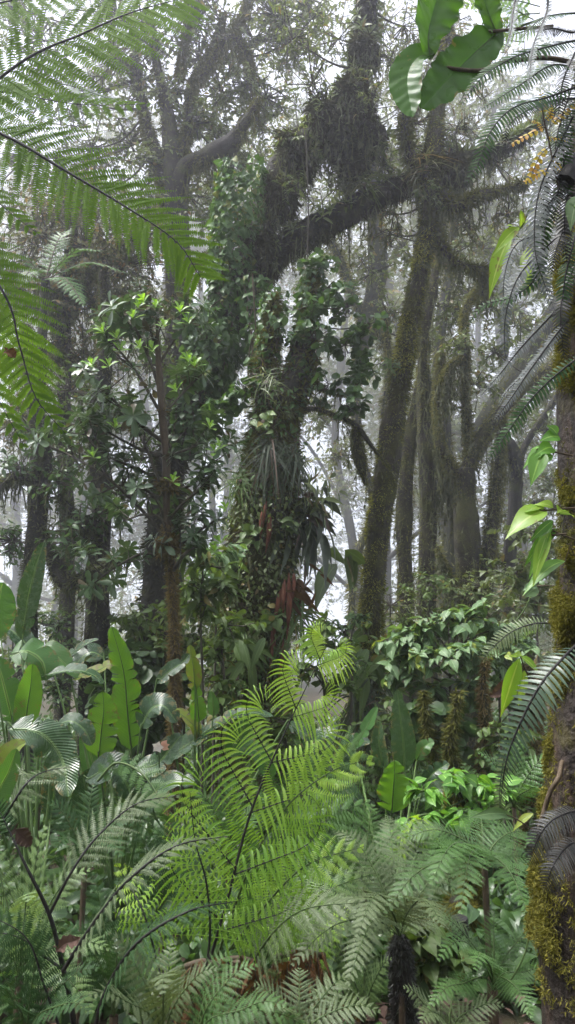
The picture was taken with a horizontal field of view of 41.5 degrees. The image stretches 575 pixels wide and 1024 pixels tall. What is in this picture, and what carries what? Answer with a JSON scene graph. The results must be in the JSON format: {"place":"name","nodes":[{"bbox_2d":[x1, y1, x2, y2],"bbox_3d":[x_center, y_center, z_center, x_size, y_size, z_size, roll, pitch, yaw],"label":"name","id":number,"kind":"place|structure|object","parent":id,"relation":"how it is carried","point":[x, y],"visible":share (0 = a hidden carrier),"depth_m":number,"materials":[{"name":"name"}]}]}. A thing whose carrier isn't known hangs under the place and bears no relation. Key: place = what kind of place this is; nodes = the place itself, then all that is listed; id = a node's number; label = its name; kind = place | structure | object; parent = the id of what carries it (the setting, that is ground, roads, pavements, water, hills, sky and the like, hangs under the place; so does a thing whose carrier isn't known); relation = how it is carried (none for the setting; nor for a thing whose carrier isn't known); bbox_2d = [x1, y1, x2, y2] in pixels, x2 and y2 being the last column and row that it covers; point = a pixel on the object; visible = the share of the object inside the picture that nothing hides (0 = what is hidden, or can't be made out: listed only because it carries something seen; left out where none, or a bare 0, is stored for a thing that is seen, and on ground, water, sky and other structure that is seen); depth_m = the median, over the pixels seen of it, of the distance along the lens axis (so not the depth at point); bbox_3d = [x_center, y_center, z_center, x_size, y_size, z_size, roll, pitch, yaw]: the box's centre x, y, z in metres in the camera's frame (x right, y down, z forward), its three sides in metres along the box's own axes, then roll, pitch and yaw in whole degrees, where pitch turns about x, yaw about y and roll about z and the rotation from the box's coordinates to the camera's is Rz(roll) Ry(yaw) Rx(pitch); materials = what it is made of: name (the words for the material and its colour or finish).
{"place":"outdoors","nodes":[
{"label":"outdoors","id":0,"kind":"place"},
{"bbox_2d":[0,666,549,1023],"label":"ground","id":1,"kind":"structure","parent":0,"point":[311,692],"depth_m":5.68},
{"bbox_2d":[0,923,98,1023],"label":"ground fern","id":2,"kind":"object","parent":1,"relation":"on","point":[36,1019],"visible":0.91,"depth_m":1.90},
{"bbox_2d":[0,542,103,952],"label":"paddle leaf plant","id":3,"kind":"object","parent":1,"relation":"on","point":[20,704],"visible":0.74,"depth_m":4.20,"materials":[{"name":"plant"}]},
{"bbox_2d":[0,825,109,1023],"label":"ground fern","id":4,"kind":"object","parent":1,"relation":"on","point":[26,899],"visible":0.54,"depth_m":2.34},
{"bbox_2d":[11,595,107,719],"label":"undergrowth shrub","id":5,"kind":"object","parent":1,"relation":"on","point":[54,625],"visible":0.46,"depth_m":7.47,"materials":[{"name":"green plant"}]},
{"bbox_2d":[6,228,128,522],"bbox_3d":[-2.358,-0.116,7.496,1.208,6.178,0.737,-3,-11,17],"label":"tree fern","id":6,"kind":"object","parent":1,"relation":"on","point":[44,295],"visible":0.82,"depth_m":7.93,"materials":[{"name":"green plant"}]},
{"bbox_2d":[0,323,135,804],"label":"forest tree","id":7,"kind":"object","parent":1,"relation":"on","point":[40,476],"visible":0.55,"depth_m":7.41,"materials":[{"name":"green plant"}]},
{"bbox_2d":[47,785,130,1023],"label":"ground fern","id":8,"kind":"object","parent":1,"relation":"on","point":[74,838],"visible":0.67,"depth_m":3.19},
{"bbox_2d":[0,147,198,732],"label":"forest tree","id":9,"kind":"object","parent":1,"relation":"on","point":[112,255],"visible":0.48,"depth_m":9.30,"materials":[{"name":"green plant"}]},
{"bbox_2d":[15,271,185,805],"bbox_3d":[-1.894,0.347,8.133,2.091,5.806,1.450,4,-11,-20],"label":"forest tree","id":10,"kind":"object","parent":1,"relation":"on","point":[96,624],"visible":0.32,"depth_m":7.93,"materials":[{"name":"green plant"}]},
{"bbox_2d":[0,3,208,688],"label":"foggy tree","id":11,"kind":"object","parent":1,"relation":"on","point":[107,136],"visible":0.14,"depth_m":44.85,"materials":[{"name":"grey plant"}]},
{"bbox_2d":[0,0,228,448],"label":"tree fern","id":12,"kind":"object","parent":1,"relation":"on","point":[14,88],"visible":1,"depth_m":2.74,"materials":[{"name":"plant"}]},
{"bbox_2d":[0,756,233,1023],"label":"tree fern","id":13,"kind":"object","parent":1,"relation":"on","point":[62,966],"visible":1,"depth_m":1.90,"materials":[{"name":"plant"}]},
{"bbox_2d":[63,872,172,1023],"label":"ground fern","id":14,"kind":"object","parent":1,"relation":"on","point":[113,1017],"visible":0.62,"depth_m":2.32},
{"bbox_2d":[54,626,194,928],"bbox_3d":[-1.049,1.599,4.534,1.427,1.808,0.525,-10,-14,42],"label":"paddle leaf plant","id":15,"kind":"object","parent":1,"relation":"on","point":[115,708],"visible":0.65,"depth_m":4.42,"materials":[{"name":"plant"}]},
{"bbox_2d":[23,274,245,849],"bbox_3d":[-1.124,0.531,5.488,1.620,4.441,1.134,-7,-12,32],"label":"rosette shrub","id":16,"kind":"object","parent":1,"relation":"on","point":[167,484],"visible":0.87,"depth_m":5.57,"materials":[{"name":"green plant"}]},
{"bbox_2d":[78,599,191,784],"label":"undergrowth shrub","id":17,"kind":"object","parent":1,"relation":"on","point":[132,628],"visible":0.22,"depth_m":7.71,"materials":[{"name":"green plant"}]},
{"bbox_2d":[83,635,189,807],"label":"undergrowth shrub","id":18,"kind":"object","parent":1,"relation":"on","point":[147,669],"visible":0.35,"depth_m":7.12,"materials":[{"name":"green plant"}]},
{"bbox_2d":[0,60,284,614],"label":"foggy tree","id":19,"kind":"object","parent":1,"relation":"on","point":[150,403],"visible":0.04,"depth_m":65.95,"materials":[{"name":"grey plant"}]},
{"bbox_2d":[88,931,216,1023],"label":"ground fern","id":20,"kind":"object","parent":1,"relation":"on","point":[157,1001],"visible":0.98,"depth_m":1.99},
{"bbox_2d":[113,812,207,1019],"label":"ground fern","id":21,"kind":"object","parent":1,"relation":"on","point":[161,884],"visible":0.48,"depth_m":3.01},
{"bbox_2d":[115,585,220,817],"bbox_3d":[-0.985,1.944,7.312,1.192,2.479,0.933,-6,-12,29],"label":"undergrowth shrub","id":22,"kind":"object","parent":1,"relation":"on","point":[189,639],"visible":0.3,"depth_m":7.34,"materials":[{"name":"green plant"}]},
{"bbox_2d":[0,0,341,730],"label":"forest tree","id":23,"kind":"object","parent":1,"relation":"on","point":[172,154],"visible":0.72,"depth_m":11.59,"materials":[{"name":"green plant"}]},
{"bbox_2d":[0,104,374,571],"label":"foggy tree","id":24,"kind":"object","parent":1,"relation":"on","point":[146,407],"visible":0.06,"depth_m":57.47,"materials":[{"name":"grey plant"}]},
{"bbox_2d":[51,191,329,633],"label":"foggy tree","id":25,"kind":"object","parent":1,"relation":"on","point":[142,527],"visible":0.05,"depth_m":61.17,"materials":[{"name":"grey plant"}]},
{"bbox_2d":[176,546,252,835],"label":"sapling","id":26,"kind":"object","parent":1,"relation":"on","point":[227,583],"visible":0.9,"depth_m":5.97,"materials":[{"name":"green plant"}]},
{"bbox_2d":[187,609,266,836],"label":"sapling","id":27,"kind":"object","parent":1,"relation":"on","point":[215,647],"visible":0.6,"depth_m":6.18,"materials":[{"name":"green plant"}]},
{"bbox_2d":[191,774,268,888],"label":"ground fern","id":28,"kind":"object","parent":1,"relation":"on","point":[222,809],"visible":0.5,"depth_m":4.62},
{"bbox_2d":[185,955,280,1023],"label":"dead fern skirt","id":29,"kind":"object","parent":1,"relation":"on","point":[249,983],"visible":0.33,"depth_m":2.58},
{"bbox_2d":[96,622,374,1022],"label":"tree fern","id":30,"kind":"object","parent":1,"relation":"on","point":[274,857],"visible":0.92,"depth_m":2.65,"materials":[{"name":"plant"}]},
{"bbox_2d":[183,950,303,1023],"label":"ground fern","id":31,"kind":"object","parent":1,"relation":"on","point":[208,1016],"visible":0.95,"depth_m":2.12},
{"bbox_2d":[162,645,325,900],"bbox_3d":[-0.247,1.701,4.954,1.142,1.646,0.348,2,-11,-12],"label":"paddle leaf plant","id":32,"kind":"object","parent":1,"relation":"on","point":[195,735],"visible":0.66,"depth_m":4.90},
{"bbox_2d":[110,58,383,554],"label":"foggy tree","id":33,"kind":"object","parent":1,"relation":"on","point":[330,367],"visible":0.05,"depth_m":62.72,"materials":[{"name":"grey plant"}]},
{"bbox_2d":[159,723,380,1005],"bbox_3d":[-0.043,1.343,2.893,0.884,1.104,1.014,0,-10,0],"label":"tree fern","id":34,"kind":"object","parent":1,"relation":"on","point":[340,817],"visible":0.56,"depth_m":2.97,"materials":[{"name":"plant"}]},
{"bbox_2d":[0,704,547,1023],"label":"ground cover","id":35,"kind":"object","parent":1,"relation":"on","point":[506,907],"visible":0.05,"depth_m":4.13,"materials":[{"name":"green plant"}]},
{"bbox_2d":[0,538,555,706],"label":"distant undergrowth","id":36,"kind":"object","parent":1,"relation":"on","point":[547,647],"visible":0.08,"depth_m":38.72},
{"bbox_2d":[142,246,418,676],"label":"foggy tree","id":37,"kind":"object","parent":1,"relation":"on","point":[341,566],"visible":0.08,"depth_m":86.80,"materials":[{"name":"grey plant"}]},
{"bbox_2d":[237,699,335,817],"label":"undergrowth shrub","id":38,"kind":"object","parent":1,"relation":"on","point":[276,726],"visible":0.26,"depth_m":5.98,"materials":[{"name":"green plant"}]},
{"bbox_2d":[198,247,392,847],"bbox_3d":[0.065,0.378,7.234,1.976,5.811,1.314,-4,-11,21],"label":"forest tree","id":39,"kind":"object","parent":1,"relation":"on","point":[354,334],"visible":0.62,"depth_m":7.15,"materials":[{"name":"green plant"}]},
{"bbox_2d":[212,609,277,706],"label":"epiphyte shrub","id":40,"kind":"object","parent":39,"relation":"attached to","point":[250,655],"visible":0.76,"depth_m":6.73,"materials":[{"name":"green plant"}]},
{"bbox_2d":[196,626,301,828],"bbox_3d":[-0.354,1.987,7.178,1.062,1.782,0.984,0,-10,0],"label":"climbing plant","id":41,"kind":"object","parent":39,"relation":"attached to","point":[243,686],"visible":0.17,"depth_m":6.93,"materials":[{"name":"green plant"}]},
{"bbox_2d":[203,492,308,651],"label":"climbing plant","id":42,"kind":"object","parent":39,"relation":"attached to","point":[247,603],"visible":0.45,"depth_m":6.98,"materials":[{"name":"green plant"}]},
{"bbox_2d":[229,386,307,508],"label":"climbing plant","id":43,"kind":"object","parent":39,"relation":"attached to","point":[281,425],"visible":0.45,"depth_m":7.08,"materials":[{"name":"green plant"}]},
{"bbox_2d":[249,283,289,411],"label":"climbing plant","id":44,"kind":"object","parent":39,"relation":"attached to","point":[273,318],"visible":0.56,"depth_m":7.23,"materials":[{"name":"green plant"}]},
{"bbox_2d":[230,432,311,525],"bbox_3d":[-0.154,-0.305,6.974,0.765,0.914,0.465,0,-10,0],"label":"bromeliad","id":45,"kind":"object","parent":39,"relation":"attached to","point":[267,457],"visible":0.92,"depth_m":6.93,"materials":[{"name":"green plant"}]},
{"bbox_2d":[268,479,334,589],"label":"orchid clump","id":46,"kind":"object","parent":39,"relation":"attached to","point":[309,546],"visible":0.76,"depth_m":7.06,"materials":[{"name":"green plant"}]},
{"bbox_2d":[281,268,327,416],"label":"climbing plant","id":47,"kind":"object","parent":39,"relation":"attached to","point":[296,296],"visible":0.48,"depth_m":7.23,"materials":[{"name":"green plant"}]},
{"bbox_2d":[314,547,364,611],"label":"epiphyte shrub","id":48,"kind":"object","parent":39,"relation":"attached to","point":[352,560],"visible":0.97,"depth_m":7.65,"materials":[{"name":"green plant"}]},
{"bbox_2d":[229,726,369,874],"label":"paddle leaf plant","id":49,"kind":"object","parent":1,"relation":"on","point":[262,767],"visible":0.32,"depth_m":4.90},
{"bbox_2d":[262,949,360,1023],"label":"dead fern skirt","id":50,"kind":"object","parent":1,"relation":"on","point":[314,969],"visible":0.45,"depth_m":2.71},
{"bbox_2d":[254,967,380,1023],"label":"ground fern","id":51,"kind":"object","parent":1,"relation":"on","point":[333,1003],"visible":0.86,"depth_m":2.24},
{"bbox_2d":[90,90,557,630],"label":"foggy tree","id":52,"kind":"object","parent":1,"relation":"on","point":[346,514],"visible":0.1,"depth_m":44.75,"materials":[{"name":"grey plant"}]},
{"bbox_2d":[292,611,362,843],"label":"sapling","id":53,"kind":"object","parent":1,"relation":"on","point":[305,671],"visible":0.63,"depth_m":6.40,"materials":[{"name":"green plant"}]},
{"bbox_2d":[127,0,559,806],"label":"leaning tree","id":54,"kind":"object","parent":1,"relation":"on","point":[347,130],"visible":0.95,"depth_m":8.01,"materials":[{"name":"brown plant"}]},
{"bbox_2d":[168,311,254,461],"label":"climbing ivy","id":55,"kind":"object","parent":54,"relation":"attached to","point":[190,414],"visible":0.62,"depth_m":7.82,"materials":[{"name":"green plant"}]},
{"bbox_2d":[193,257,240,391],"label":"climbing ivy","id":56,"kind":"object","parent":54,"relation":"attached to","point":[223,305],"visible":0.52,"depth_m":7.83,"materials":[{"name":"green plant"}]},
{"bbox_2d":[203,154,269,410],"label":"climbing ivy","id":57,"kind":"object","parent":54,"relation":"attached to","point":[224,175],"visible":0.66,"depth_m":7.83,"materials":[{"name":"green plant"}]},
{"bbox_2d":[234,271,271,387],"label":"climbing ivy","id":58,"kind":"object","parent":54,"relation":"attached to","point":[245,318],"visible":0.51,"depth_m":7.68,"materials":[{"name":"green plant"}]},
{"bbox_2d":[195,0,503,733],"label":"mossy tree","id":59,"kind":"object","parent":1,"relation":"on","point":[366,308],"visible":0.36,"depth_m":15.65,"materials":[{"name":"brown plant"}]},
{"bbox_2d":[325,612,374,826],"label":"sapling","id":60,"kind":"object","parent":1,"relation":"on","point":[359,619],"visible":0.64,"depth_m":7.02,"materials":[{"name":"green plant"}]},
{"bbox_2d":[310,933,391,1023],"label":"ground fern","id":61,"kind":"object","parent":1,"relation":"on","point":[362,994],"visible":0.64,"depth_m":2.51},
{"bbox_2d":[328,804,409,961],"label":"ground fern","id":62,"kind":"object","parent":1,"relation":"on","point":[367,839],"visible":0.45,"depth_m":3.63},
{"bbox_2d":[290,815,472,1023],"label":"tree fern","id":63,"kind":"object","parent":1,"relation":"on","point":[416,903],"visible":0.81,"depth_m":2.66,"materials":[{"name":"plant"}]},
{"bbox_2d":[246,46,528,692],"bbox_3d":[4.700,-7.704,36.620,13.892,33.178,22.023,0,-10,0],"label":"foggy tree","id":64,"kind":"object","parent":1,"relation":"on","point":[457,427],"visible":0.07,"depth_m":35.58,"materials":[{"name":"grey plant"}]},
{"bbox_2d":[333,690,448,932],"bbox_3d":[0.635,1.689,4.272,0.699,1.348,0.850,-3,-11,16],"label":"paddle leaf plant","id":65,"kind":"object","parent":1,"relation":"on","point":[407,750],"visible":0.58,"depth_m":4.21,"materials":[{"name":"plant"}]},
{"bbox_2d":[334,243,452,702],"bbox_3d":[1.649,-0.125,11.073,2.190,7.935,1.412,0,-10,0],"label":"mossy tree","id":66,"kind":"object","parent":1,"relation":"on","point":[404,528],"visible":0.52,"depth_m":10.94,"materials":[{"name":"brown plant"}]},
{"bbox_2d":[385,931,420,1023],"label":"fern trunk","id":67,"kind":"object","parent":1,"relation":"on","point":[402,970],"visible":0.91,"depth_m":2.67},
{"bbox_2d":[348,696,458,817],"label":"undergrowth shrub","id":68,"kind":"object","parent":1,"relation":"on","point":[386,718],"visible":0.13,"depth_m":6.55,"materials":[{"name":"green plant"}]},
{"bbox_2d":[281,97,551,675],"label":"foggy tree","id":69,"kind":"object","parent":1,"relation":"on","point":[476,334],"visible":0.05,"depth_m":62.43,"materials":[{"name":"grey plant"}]},
{"bbox_2d":[384,571,471,727],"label":"undergrowth shrub","id":70,"kind":"object","parent":1,"relation":"on","point":[437,584],"visible":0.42,"depth_m":9.55,"materials":[{"name":"green plant"}]},
{"bbox_2d":[306,142,558,602],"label":"foggy tree","id":71,"kind":"object","parent":1,"relation":"on","point":[379,396],"visible":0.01,"depth_m":50.13,"materials":[{"name":"grey plant"}]},
{"bbox_2d":[389,921,479,1018],"bbox_3d":[0.589,1.906,2.994,0.394,0.568,0.286,0,-10,0],"label":"shrublet","id":72,"kind":"object","parent":1,"relation":"on","point":[431,969],"visible":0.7,"depth_m":2.97,"materials":[{"name":"green plant"}]},
{"bbox_2d":[394,217,482,731],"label":"mossy tree","id":73,"kind":"object","parent":1,"relation":"on","point":[429,495],"visible":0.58,"depth_m":10.42,"materials":[{"name":"brown plant"}]},
{"bbox_2d":[311,50,570,655],"bbox_3d":[7.383,-5.760,32.334,13.783,27.585,15.744,2,-11,-13],"label":"foggy tree","id":74,"kind":"object","parent":1,"relation":"on","point":[538,148],"visible":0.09,"depth_m":31.15,"materials":[{"name":"grey plant"}]},
{"bbox_2d":[404,698,478,853],"bbox_3d":[1.082,2.074,5.302,0.640,1.524,0.448,0,-10,0],"label":"stump","id":75,"kind":"object","parent":1,"relation":"on","point":[441,709],"visible":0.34,"depth_m":5.32,"materials":[{"name":"brown plant"}]},
{"bbox_2d":[350,3,535,815],"bbox_3d":[1.515,-1.322,7.830,2.358,9.251,1.566,-4,-11,21],"label":"mossy tree","id":76,"kind":"object","parent":1,"relation":"on","point":[390,444],"visible":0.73,"depth_m":7.93,"materials":[{"name":"brown plant"}]},
{"bbox_2d":[318,678,420,793],"bbox_3d":[0.908,2.326,7.785,1.372,1.383,0.782,0,-10,0],"label":"bromeliad","id":77,"kind":"object","parent":76,"relation":"attached to","point":[370,704],"visible":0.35,"depth_m":7.67,"materials":[{"name":"green plant"}]},
{"bbox_2d":[336,623,411,721],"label":"epiphyte shrub","id":78,"kind":"object","parent":76,"relation":"attached to","point":[377,671],"visible":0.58,"depth_m":7.62,"materials":[{"name":"green plant"}]},
{"bbox_2d":[321,22,574,570],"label":"foggy tree","id":79,"kind":"object","parent":1,"relation":"on","point":[399,293],"visible":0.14,"depth_m":35.06,"materials":[{"name":"grey plant"}]},
{"bbox_2d":[371,594,529,713],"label":"bush","id":80,"kind":"object","parent":1,"relation":"on","point":[398,646],"visible":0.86,"depth_m":5.51,"materials":[{"name":"green plant"}]},
{"bbox_2d":[403,976,503,1023],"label":"ground fern","id":81,"kind":"object","parent":1,"relation":"on","point":[440,1019],"visible":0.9,"depth_m":2.31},
{"bbox_2d":[439,687,468,883],"bbox_3d":[1.099,1.957,4.927,0.225,1.612,0.273,0,-10,0],"label":"mossy stump","id":82,"kind":"object","parent":1,"relation":"on","point":[450,750],"visible":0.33,"depth_m":4.98,"materials":[{"name":"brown plant"}]},
{"bbox_2d":[391,767,522,893],"bbox_3d":[0.875,1.878,3.795,0.695,1.149,0.342,1,-10,-8],"label":"shrublet","id":83,"kind":"object","parent":1,"relation":"on","point":[462,783],"visible":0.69,"depth_m":3.86,"materials":[{"name":"green plant"}]},
{"bbox_2d":[355,64,565,592],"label":"foggy tree","id":84,"kind":"object","parent":1,"relation":"on","point":[498,340],"visible":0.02,"depth_m":43.82,"materials":[{"name":"grey plant"}]},
{"bbox_2d":[383,809,538,1023],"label":"ground fern","id":85,"kind":"object","parent":1,"relation":"on","point":[479,851],"visible":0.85,"depth_m":2.69,"materials":[{"name":"plant"}]},
{"bbox_2d":[468,656,495,887],"bbox_3d":[1.367,1.889,5.245,0.207,1.764,0.312,3,-11,-18],"label":"mossy stump","id":86,"kind":"object","parent":1,"relation":"on","point":[483,706],"visible":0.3,"depth_m":5.28,"materials":[{"name":"brown plant"}]},
{"bbox_2d":[428,909,538,1023],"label":"ground fern","id":87,"kind":"object","parent":1,"relation":"on","point":[483,959],"visible":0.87,"depth_m":2.45,"materials":[{"name":"plant"}]},
{"bbox_2d":[430,554,538,645],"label":"undergrowth shrub","id":88,"kind":"object","parent":1,"relation":"on","point":[498,614],"visible":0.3,"depth_m":9.47,"materials":[{"name":"green plant"}]},
{"bbox_2d":[429,279,555,773],"bbox_3d":[3.503,-0.609,10.447,3.476,9.683,1.471,3,-11,-17],"label":"mossy tree","id":89,"kind":"object","parent":1,"relation":"on","point":[469,547],"visible":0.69,"depth_m":9.95,"materials":[{"name":"brown plant"}]},
{"bbox_2d":[428,127,563,726],"bbox_3d":[4.506,-2.080,14.144,3.942,13.003,2.632,0,-10,0],"label":"mossy tree","id":90,"kind":"object","parent":1,"relation":"on","point":[511,375],"visible":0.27,"depth_m":14.04,"materials":[{"name":"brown plant"}]},
{"bbox_2d":[467,720,543,891],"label":"undergrowth shrub","id":91,"kind":"object","parent":1,"relation":"on","point":[494,741],"visible":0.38,"depth_m":5.15,"materials":[{"name":"green plant"}]},
{"bbox_2d":[477,735,543,894],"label":"ground fern","id":92,"kind":"object","parent":1,"relation":"on","point":[521,786],"visible":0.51,"depth_m":4.60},
{"bbox_2d":[478,353,558,725],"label":"mossy tree","id":93,"kind":"object","parent":1,"relation":"on","point":[516,458],"visible":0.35,"depth_m":11.96,"materials":[{"name":"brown plant"}]},
{"bbox_2d":[478,517,559,747],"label":"undergrowth shrub","id":94,"kind":"object","parent":1,"relation":"on","point":[521,574],"visible":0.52,"depth_m":7.97,"materials":[{"name":"green plant"}]},
{"bbox_2d":[512,655,548,856],"bbox_3d":[1.791,1.929,5.566,0.306,1.754,0.452,0,-10,0],"label":"mossy stump","id":95,"kind":"object","parent":1,"relation":"on","point":[523,828],"visible":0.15,"depth_m":5.54,"materials":[{"name":"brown plant"}]},
{"bbox_2d":[522,47,574,1023],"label":"mossy tree","id":96,"kind":"object","parent":1,"relation":"on","point":[550,918],"visible":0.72,"depth_m":1.59,"materials":[{"name":"brown plant"}]},
{"bbox_2d":[388,0,573,116],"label":"giant leaf plant","id":97,"kind":"object","parent":96,"relation":"attached to","point":[459,63],"visible":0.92,"depth_m":1.70,"materials":[{"name":"plant"}]},
{"bbox_2d":[489,196,533,298],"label":"leafy twig","id":98,"kind":"object","parent":96,"relation":"attached to","point":[507,236],"visible":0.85,"depth_m":1.60,"materials":[{"name":"green plant"}]},
{"bbox_2d":[460,0,574,463],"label":"sword fern","id":99,"kind":"object","parent":96,"relation":"attached to","point":[565,175],"visible":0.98,"depth_m":1.45,"materials":[{"name":"plant"}]},
{"bbox_2d":[500,651,539,716],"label":"climbing plant","id":100,"kind":"object","parent":96,"relation":"attached to","point":[514,676],"visible":0.85,"depth_m":2.29,"materials":[{"name":"green plant"}]},
{"bbox_2d":[495,644,574,806],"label":"sword fern","id":101,"kind":"object","parent":96,"relation":"attached to","point":[539,690],"visible":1,"depth_m":1.36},
{"bbox_2d":[523,425,572,486],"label":"climbing plant","id":102,"kind":"object","parent":96,"relation":"attached to","point":[539,457],"visible":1,"depth_m":1.49,"materials":[{"name":"green plant"}]},
{"bbox_2d":[525,806,574,894],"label":"sword fern","id":103,"kind":"object","parent":96,"relation":"attached to","point":[555,817],"visible":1,"depth_m":1.38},
{"bbox_2d":[0,0,574,665],"label":"sky","id":104,"kind":"structure","parent":0,"point":[558,6],"materials":[{"name":"white"}]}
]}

